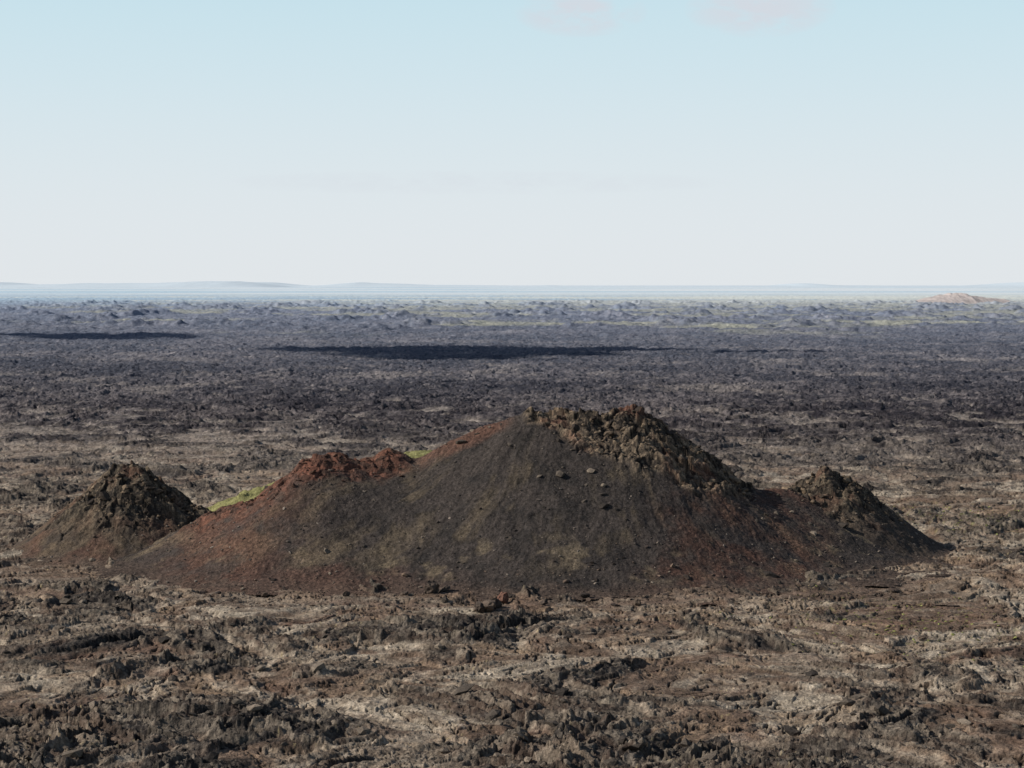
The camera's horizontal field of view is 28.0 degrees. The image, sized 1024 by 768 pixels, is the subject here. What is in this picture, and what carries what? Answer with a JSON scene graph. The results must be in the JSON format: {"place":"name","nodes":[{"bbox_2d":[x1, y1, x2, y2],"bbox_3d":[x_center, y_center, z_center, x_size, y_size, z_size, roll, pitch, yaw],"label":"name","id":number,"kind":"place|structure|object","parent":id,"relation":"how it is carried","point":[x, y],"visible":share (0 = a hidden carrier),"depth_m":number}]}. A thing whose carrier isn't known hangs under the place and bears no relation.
{"place":"outdoors","nodes":[
{"label":"outdoors","id":0,"kind":"place"},
{"bbox_2d":[122,281,292,287],"bbox_3d":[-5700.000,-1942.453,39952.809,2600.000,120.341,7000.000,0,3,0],"label":"distant mountains","id":1,"kind":"structure","parent":0,"point":[218,284],"depth_m":37226.11},
{"bbox_2d":[0,287,1023,767],"bbox_3d":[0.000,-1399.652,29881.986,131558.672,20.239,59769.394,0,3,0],"label":"lava field ground","id":2,"kind":"structure","parent":0,"point":[890,397],"depth_m":530.31},
{"bbox_2d":[0,460,210,567],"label":"volcanic cone","id":3,"kind":"object","parent":2,"relation":"on","point":[124,541],"visible":0.66,"depth_m":457.89},
{"bbox_2d":[181,507,836,629],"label":"foot stones","id":4,"kind":"object","parent":2,"relation":"on","point":[588,599],"visible":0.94,"depth_m":402.23},
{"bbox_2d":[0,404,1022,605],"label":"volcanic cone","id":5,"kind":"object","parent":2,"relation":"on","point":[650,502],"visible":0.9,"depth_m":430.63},
{"bbox_2d":[212,448,412,529],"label":"red scoria rocks","id":6,"kind":"object","parent":5,"relation":"on","point":[293,485],"visible":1,"depth_m":448.60},
{"bbox_2d":[9,406,957,600],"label":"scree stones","id":7,"kind":"object","parent":5,"relation":"on","point":[420,562],"visible":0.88,"depth_m":431.15},
{"bbox_2d":[85,406,905,537],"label":"crag boulders","id":8,"kind":"object","parent":5,"relation":"on","point":[103,495],"visible":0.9,"depth_m":459.29},
{"bbox_2d":[0,407,1023,767],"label":"lava rubble","id":9,"kind":"object","parent":2,"relation":"on","point":[496,713],"visible":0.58,"depth_m":293.23},
{"bbox_2d":[342,580,927,639],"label":"boulder group","id":10,"kind":"object","parent":2,"relation":"on","point":[488,605],"visible":0.91,"depth_m":391.76},
{"bbox_2d":[789,465,951,557],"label":"volcanic cone","id":11,"kind":"object","parent":2,"relation":"on","point":[880,532],"visible":0.42,"depth_m":460.62},
{"bbox_2d":[719,501,1023,670],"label":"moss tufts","id":12,"kind":"object","parent":2,"relation":"on","point":[952,634],"visible":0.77,"depth_m":370.63},
{"bbox_2d":[0,282,1023,286],"bbox_3d":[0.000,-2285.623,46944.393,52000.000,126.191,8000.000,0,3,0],"label":"distant mountains","id":13,"kind":"structure","parent":0,"point":[366,284],"depth_m":44233.92},
{"bbox_2d":[0,0,1023,284],"label":"sky","id":14,"kind":"structure","parent":0,"point":[300,142]},
{"bbox_2d":[916,293,1014,303],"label":"hill","id":15,"kind":"structure","parent":0,"point":[957,298],"depth_m":6193.49}
]}

